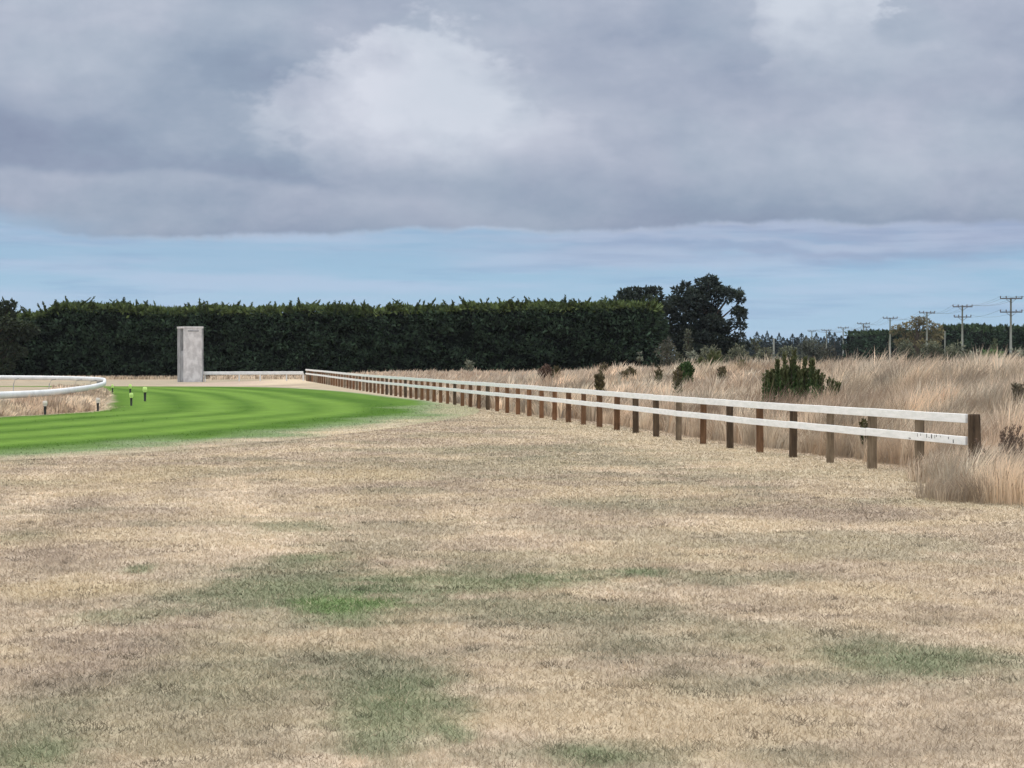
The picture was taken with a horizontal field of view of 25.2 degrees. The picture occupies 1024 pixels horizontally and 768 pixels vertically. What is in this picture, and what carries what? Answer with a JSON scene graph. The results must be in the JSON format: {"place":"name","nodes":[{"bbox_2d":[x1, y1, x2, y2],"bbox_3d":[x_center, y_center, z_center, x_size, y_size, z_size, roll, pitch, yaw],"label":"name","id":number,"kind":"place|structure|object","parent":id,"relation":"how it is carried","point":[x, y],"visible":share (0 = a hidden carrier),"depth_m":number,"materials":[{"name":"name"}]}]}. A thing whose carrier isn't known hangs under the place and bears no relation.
{"place":"outdoors","nodes":[
{"label":"outdoors","id":0,"kind":"place"},
{"bbox_2d":[0,386,478,460],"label":"turf track","id":1,"kind":"structure","parent":0,"point":[199,407],"depth_m":69.10,"materials":[{"name":"green plant"}]},
{"bbox_2d":[0,379,1023,767],"bbox_3d":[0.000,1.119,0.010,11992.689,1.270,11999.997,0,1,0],"label":"ground","id":2,"kind":"structure","parent":0,"point":[46,385],"depth_m":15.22,"materials":[{"name":"beige plant"}]},
{"bbox_2d":[0,296,40,374],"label":"shaggy tree","id":3,"kind":"object","parent":2,"relation":"on","point":[13,324],"visible":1,"depth_m":218.79,"materials":[{"name":"green plant"}]},
{"bbox_2d":[43,401,46,413],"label":"track marker","id":4,"kind":"object","parent":2,"relation":"on","point":[44,403],"visible":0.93,"depth_m":72.63,"materials":[{"name":"plastic"}]},
{"bbox_2d":[0,375,105,401],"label":"running rail","id":5,"kind":"object","parent":2,"relation":"on","point":[101,382],"visible":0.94,"depth_m":92.15,"materials":[{"name":"white plastic"}]},
{"bbox_2d":[96,398,99,410],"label":"track marker","id":6,"kind":"object","parent":2,"relation":"on","point":[97,400],"visible":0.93,"depth_m":78.00,"materials":[{"name":"plastic"}]},
{"bbox_2d":[129,393,132,405],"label":"track marker","id":7,"kind":"object","parent":2,"relation":"on","point":[131,395],"visible":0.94,"depth_m":87.30,"materials":[{"name":"plastic"}]},
{"bbox_2d":[143,387,146,400],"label":"track marker","id":8,"kind":"object","parent":2,"relation":"on","point":[144,389],"visible":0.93,"depth_m":97.09,"materials":[{"name":"plastic"}]},
{"bbox_2d":[177,326,202,381],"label":"concrete tower","id":9,"kind":"structure","parent":2,"relation":"on","point":[189,353],"depth_m":185.62,"materials":[{"name":"grey concrete"}]},
{"bbox_2d":[203,371,303,381],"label":"running rail","id":10,"kind":"object","parent":2,"relation":"on","point":[260,373],"visible":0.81,"depth_m":185.10,"materials":[{"name":"white plastic"}]},
{"bbox_2d":[0,294,669,378],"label":"shelter hedge","id":11,"kind":"object","parent":2,"relation":"on","point":[123,337],"visible":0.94,"depth_m":215.30,"materials":[{"name":"green plant"}]},
{"bbox_2d":[465,359,474,370],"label":"shrub","id":12,"kind":"object","parent":2,"relation":"on","point":[468,364],"visible":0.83,"depth_m":195.97,"materials":[{"name":"green plant"}]},
{"bbox_2d":[537,363,553,379],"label":"gorse seedling","id":13,"kind":"object","parent":2,"relation":"on","point":[548,368],"visible":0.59,"depth_m":99.80,"materials":[{"name":"brown plant"}]},
{"bbox_2d":[551,365,560,377],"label":"gorse seedling","id":14,"kind":"object","parent":2,"relation":"on","point":[556,369],"visible":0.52,"depth_m":100.05,"materials":[{"name":"green plant"}]},
{"bbox_2d":[594,370,605,396],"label":"gorse seedling","id":15,"kind":"object","parent":2,"relation":"on","point":[600,383],"visible":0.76,"depth_m":71.94,"materials":[{"name":"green plant"}]},
{"bbox_2d":[599,362,607,371],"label":"gorse seedling","id":16,"kind":"object","parent":2,"relation":"on","point":[604,366],"visible":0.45,"depth_m":95.92,"materials":[{"name":"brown plant"}]},
{"bbox_2d":[618,370,628,381],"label":"gorse seedling","id":17,"kind":"object","parent":2,"relation":"on","point":[624,373],"visible":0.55,"depth_m":83.80,"materials":[{"name":"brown plant"}]},
{"bbox_2d":[625,366,636,376],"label":"gorse seedling","id":18,"kind":"object","parent":2,"relation":"on","point":[630,370],"visible":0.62,"depth_m":85.76,"materials":[{"name":"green plant"}]},
{"bbox_2d":[607,285,671,347],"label":"macrocarpa tree","id":19,"kind":"object","parent":2,"relation":"on","point":[634,294],"visible":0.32,"depth_m":231.28,"materials":[{"name":"green plant"}]},
{"bbox_2d":[637,352,642,366],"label":"shrub","id":20,"kind":"object","parent":2,"relation":"on","point":[640,358],"visible":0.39,"depth_m":169.93,"materials":[{"name":"green plant"}]},
{"bbox_2d":[305,369,980,468],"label":"rail fence","id":21,"kind":"object","parent":2,"relation":"on","point":[872,433],"visible":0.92,"depth_m":47.81,"materials":[{"name":"white paint"}]},
{"bbox_2d":[654,366,663,382],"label":"gorse seedling","id":22,"kind":"object","parent":2,"relation":"on","point":[660,374],"visible":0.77,"depth_m":77.98,"materials":[{"name":"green plant"}]},
{"bbox_2d":[651,336,682,367],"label":"shrub","id":23,"kind":"object","parent":2,"relation":"on","point":[664,350],"visible":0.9,"depth_m":202.69,"materials":[{"name":"green plant"}]},
{"bbox_2d":[657,345,684,366],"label":"shrub","id":24,"kind":"object","parent":2,"relation":"on","point":[678,356],"visible":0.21,"depth_m":208.51,"materials":[{"name":"green plant"}]},
{"bbox_2d":[672,367,682,393],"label":"gorse seedling","id":25,"kind":"object","parent":2,"relation":"on","point":[677,376],"visible":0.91,"depth_m":65.95,"materials":[{"name":"green plant"}]},
{"bbox_2d":[678,360,694,386],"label":"gorse seedling","id":26,"kind":"object","parent":2,"relation":"on","point":[687,367],"visible":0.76,"depth_m":73.86,"materials":[{"name":"green plant"}]},
{"bbox_2d":[682,328,695,362],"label":"shrub","id":27,"kind":"object","parent":2,"relation":"on","point":[689,344],"visible":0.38,"depth_m":204.89,"materials":[{"name":"green plant"}]},
{"bbox_2d":[677,349,707,366],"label":"shrub","id":28,"kind":"object","parent":2,"relation":"on","point":[694,353],"visible":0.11,"depth_m":179.93,"materials":[{"name":"green plant"}]},
{"bbox_2d":[693,356,705,366],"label":"gorse seedling","id":29,"kind":"object","parent":2,"relation":"on","point":[700,359],"visible":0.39,"depth_m":83.75,"materials":[{"name":"green plant"}]},
{"bbox_2d":[664,273,750,364],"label":"macrocarpa tree","id":30,"kind":"object","parent":2,"relation":"on","point":[710,327],"visible":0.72,"depth_m":234.04,"materials":[{"name":"green plant"}]},
{"bbox_2d":[707,349,716,364],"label":"gorse seedling","id":31,"kind":"object","parent":2,"relation":"on","point":[711,355],"visible":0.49,"depth_m":91.72,"materials":[{"name":"green plant"}]},
{"bbox_2d":[698,344,728,363],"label":"shrub","id":32,"kind":"object","parent":2,"relation":"on","point":[704,353],"visible":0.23,"depth_m":199.79,"materials":[{"name":"green plant"}]},
{"bbox_2d":[714,351,722,363],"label":"gorse seedling","id":33,"kind":"object","parent":2,"relation":"on","point":[718,354],"visible":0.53,"depth_m":91.96,"materials":[{"name":"green plant"}]},
{"bbox_2d":[716,365,726,380],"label":"gorse seedling","id":34,"kind":"object","parent":2,"relation":"on","point":[721,370],"visible":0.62,"depth_m":71.75,"materials":[{"name":"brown plant"}]},
{"bbox_2d":[725,342,751,362],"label":"shrub","id":35,"kind":"object","parent":2,"relation":"on","point":[740,350],"visible":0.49,"depth_m":199.53,"materials":[{"name":"green plant"}]},
{"bbox_2d":[739,335,753,358],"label":"pine tree","id":36,"kind":"object","parent":2,"relation":"on","point":[746,346],"visible":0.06,"depth_m":740.24,"materials":[{"name":"green plant"}]},
{"bbox_2d":[750,338,762,359],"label":"shrub","id":37,"kind":"object","parent":2,"relation":"on","point":[756,344],"visible":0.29,"depth_m":239.94,"materials":[{"name":"green plant"}]},
{"bbox_2d":[750,332,766,359],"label":"pine tree","id":38,"kind":"object","parent":2,"relation":"on","point":[760,343],"visible":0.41,"depth_m":745.33,"materials":[{"name":"green plant"}]},
{"bbox_2d":[751,346,781,361],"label":"shrub","id":39,"kind":"object","parent":2,"relation":"on","point":[761,354],"visible":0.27,"depth_m":230.00,"materials":[{"name":"green plant"}]},
{"bbox_2d":[761,334,772,352],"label":"pine tree","id":40,"kind":"object","parent":2,"relation":"on","point":[765,340],"visible":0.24,"depth_m":767.05,"materials":[{"name":"green plant"}]},
{"bbox_2d":[764,331,772,347],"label":"pine tree","id":41,"kind":"object","parent":2,"relation":"on","point":[766,335],"visible":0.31,"depth_m":795.41,"materials":[{"name":"green plant"}]},
{"bbox_2d":[764,335,776,356],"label":"pine tree","id":42,"kind":"object","parent":2,"relation":"on","point":[770,339],"visible":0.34,"depth_m":762.45,"materials":[{"name":"green plant"}]},
{"bbox_2d":[766,338,778,357],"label":"pine tree","id":43,"kind":"object","parent":2,"relation":"on","point":[771,346],"visible":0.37,"depth_m":761.73,"materials":[{"name":"green plant"}]},
{"bbox_2d":[773,338,774,359],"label":"utility post","id":44,"kind":"object","parent":2,"relation":"on","point":[774,347],"visible":0.57,"depth_m":299.89,"materials":[{"name":"wood"}]},
{"bbox_2d":[769,337,788,357],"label":"pine tree","id":45,"kind":"object","parent":2,"relation":"on","point":[782,340],"visible":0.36,"depth_m":745.41,"materials":[{"name":"green plant"}]},
{"bbox_2d":[776,345,802,363],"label":"shrub","id":46,"kind":"object","parent":2,"relation":"on","point":[782,349],"visible":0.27,"depth_m":299.39,"materials":[{"name":"green plant"}]},
{"bbox_2d":[789,333,799,347],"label":"pine tree","id":47,"kind":"object","parent":2,"relation":"on","point":[792,337],"visible":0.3,"depth_m":762.17,"materials":[{"name":"green plant"}]},
{"bbox_2d":[760,348,841,404],"bbox_3d":[6.794,0.073,54.011,1.922,1.842,0.754,0,1,0],"label":"gorse bush","id":48,"kind":"object","parent":2,"relation":"on","point":[804,378],"visible":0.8,"depth_m":53.98,"materials":[{"name":"green plant"}]},
{"bbox_2d":[799,335,814,356],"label":"pine tree","id":49,"kind":"object","parent":2,"relation":"on","point":[805,344],"visible":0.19,"depth_m":740.88,"materials":[{"name":"green plant"}]},
{"bbox_2d":[796,336,825,362],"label":"shrub","id":50,"kind":"object","parent":2,"relation":"on","point":[806,350],"visible":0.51,"depth_m":329.65,"materials":[{"name":"green plant"}]},
{"bbox_2d":[814,332,821,345],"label":"pine tree","id":51,"kind":"object","parent":2,"relation":"on","point":[816,336],"visible":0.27,"depth_m":769.92,"materials":[{"name":"green plant"}]},
{"bbox_2d":[816,343,840,363],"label":"shrub","id":52,"kind":"object","parent":2,"relation":"on","point":[826,349],"visible":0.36,"depth_m":299.79,"materials":[{"name":"green plant"}]},
{"bbox_2d":[820,331,841,355],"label":"pine tree","id":53,"kind":"object","parent":2,"relation":"on","point":[829,334],"visible":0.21,"depth_m":756.58,"materials":[{"name":"green plant"}]},
{"bbox_2d":[821,337,846,358],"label":"pine tree","id":54,"kind":"object","parent":2,"relation":"on","point":[840,342],"visible":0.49,"depth_m":740.18,"materials":[{"name":"green plant"}]},
{"bbox_2d":[828,333,845,358],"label":"pine tree","id":55,"kind":"object","parent":2,"relation":"on","point":[837,344],"visible":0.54,"depth_m":738.61,"materials":[{"name":"green plant"}]},
{"bbox_2d":[859,418,867,448],"bbox_3d":[6.220,0.973,40.442,0.222,0.770,0.624,0,1,0],"label":"weed","id":56,"kind":"object","parent":2,"relation":"on","point":[863,424],"visible":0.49,"depth_m":40.30,"materials":[{"name":"green plant"}]},
{"bbox_2d":[841,328,909,362],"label":"shelter hedge","id":57,"kind":"object","parent":2,"relation":"on","point":[864,342],"visible":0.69,"depth_m":509.96,"materials":[{"name":"green plant"}]},
{"bbox_2d":[883,316,897,359],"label":"power pole","id":58,"kind":"object","parent":2,"relation":"on","point":[890,334],"visible":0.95,"depth_m":461.81,"materials":[{"name":"wood"}]},
{"bbox_2d":[895,338,919,362],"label":"shrub","id":59,"kind":"object","parent":2,"relation":"on","point":[904,345],"visible":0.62,"depth_m":299.97,"materials":[{"name":"green plant"}]},
{"bbox_2d":[891,329,936,360],"bbox_3d":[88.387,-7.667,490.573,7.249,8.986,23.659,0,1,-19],"label":"tree","id":60,"kind":"object","parent":2,"relation":"on","point":[892,343],"visible":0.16,"depth_m":496.45,"materials":[{"name":"green plant"}]},
{"bbox_2d":[889,316,943,362],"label":"gappy tree","id":61,"kind":"object","parent":2,"relation":"on","point":[918,339],"visible":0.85,"depth_m":439.76,"materials":[{"name":"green plant"}]},
{"bbox_2d":[919,311,934,353],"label":"power pole","id":62,"kind":"object","parent":2,"relation":"on","point":[926,324],"visible":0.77,"depth_m":406.82,"materials":[{"name":"wood"}]},
{"bbox_2d":[917,339,943,362],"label":"shrub","id":63,"kind":"object","parent":2,"relation":"on","point":[932,350],"visible":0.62,"depth_m":299.69,"materials":[{"name":"green plant"}]},
{"bbox_2d":[944,331,945,350],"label":"utility post","id":64,"kind":"object","parent":2,"relation":"on","point":[944,340],"visible":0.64,"depth_m":399.89,"materials":[{"name":"wood"}]},
{"bbox_2d":[939,340,975,363],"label":"shrub","id":65,"kind":"object","parent":2,"relation":"on","point":[948,353],"visible":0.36,"depth_m":299.26,"materials":[{"name":"green plant"}]},
{"bbox_2d":[933,322,989,361],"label":"shelter hedge","id":66,"kind":"object","parent":2,"relation":"on","point":[953,333],"visible":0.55,"depth_m":474.07,"materials":[{"name":"green plant"}]},
{"bbox_2d":[953,305,972,352],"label":"power pole","id":67,"kind":"object","parent":2,"relation":"on","point":[962,306],"visible":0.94,"depth_m":358.79,"materials":[{"name":"wood"}]},
{"bbox_2d":[981,348,993,357],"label":"gorse bush","id":68,"kind":"object","parent":2,"relation":"on","point":[984,351],"visible":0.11,"depth_m":91.98,"materials":[{"name":"green plant"}]},
{"bbox_2d":[989,338,998,352],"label":"shrub","id":69,"kind":"object","parent":2,"relation":"on","point":[994,343],"visible":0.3,"depth_m":279.89,"materials":[{"name":"green plant"}]},
{"bbox_2d":[966,323,1023,358],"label":"shelter hedge","id":70,"kind":"object","parent":2,"relation":"on","point":[987,334],"visible":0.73,"depth_m":412.52,"materials":[{"name":"green plant"}]},
{"bbox_2d":[992,349,1004,358],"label":"gorse bush","id":71,"kind":"object","parent":2,"relation":"on","point":[1000,352],"visible":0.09,"depth_m":92.12,"materials":[{"name":"green plant"}]},
{"bbox_2d":[974,424,1023,463],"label":"dry bush","id":72,"kind":"object","parent":2,"relation":"on","point":[1010,440],"visible":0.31,"depth_m":30.89,"materials":[{"name":"brown plant"}]},
{"bbox_2d":[1000,296,1022,357],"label":"power pole","id":73,"kind":"object","parent":2,"relation":"on","point":[1010,312],"visible":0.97,"depth_m":317.81,"materials":[{"name":"wood"}]},
{"bbox_2d":[822,296,1022,332],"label":"power line","id":74,"kind":"object","parent":73,"relation":"attached to","point":[908,317],"visible":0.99,"depth_m":417.74,"materials":[{"name":"black metal"}]},
{"bbox_2d":[1005,347,1023,360],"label":"shrub","id":75,"kind":"object","parent":2,"relation":"on","point":[1018,351],"visible":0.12,"depth_m":169.86,"materials":[{"name":"green plant"}]},
{"bbox_2d":[1011,382,1023,408],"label":"dry bush","id":76,"kind":"object","parent":2,"relation":"on","point":[1016,387],"visible":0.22,"depth_m":43.97,"materials":[{"name":"brown plant"}]},
{"bbox_2d":[0,338,1023,505],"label":"tall dry grass","id":77,"kind":"structure","parent":0,"point":[981,385],"depth_m":53.12,"materials":[{"name":"beige plant"}]},
{"bbox_2d":[0,0,1023,355],"label":"sky","id":78,"kind":"structure","parent":0,"point":[836,164],"materials":[{"name":"grey"}]}
]}

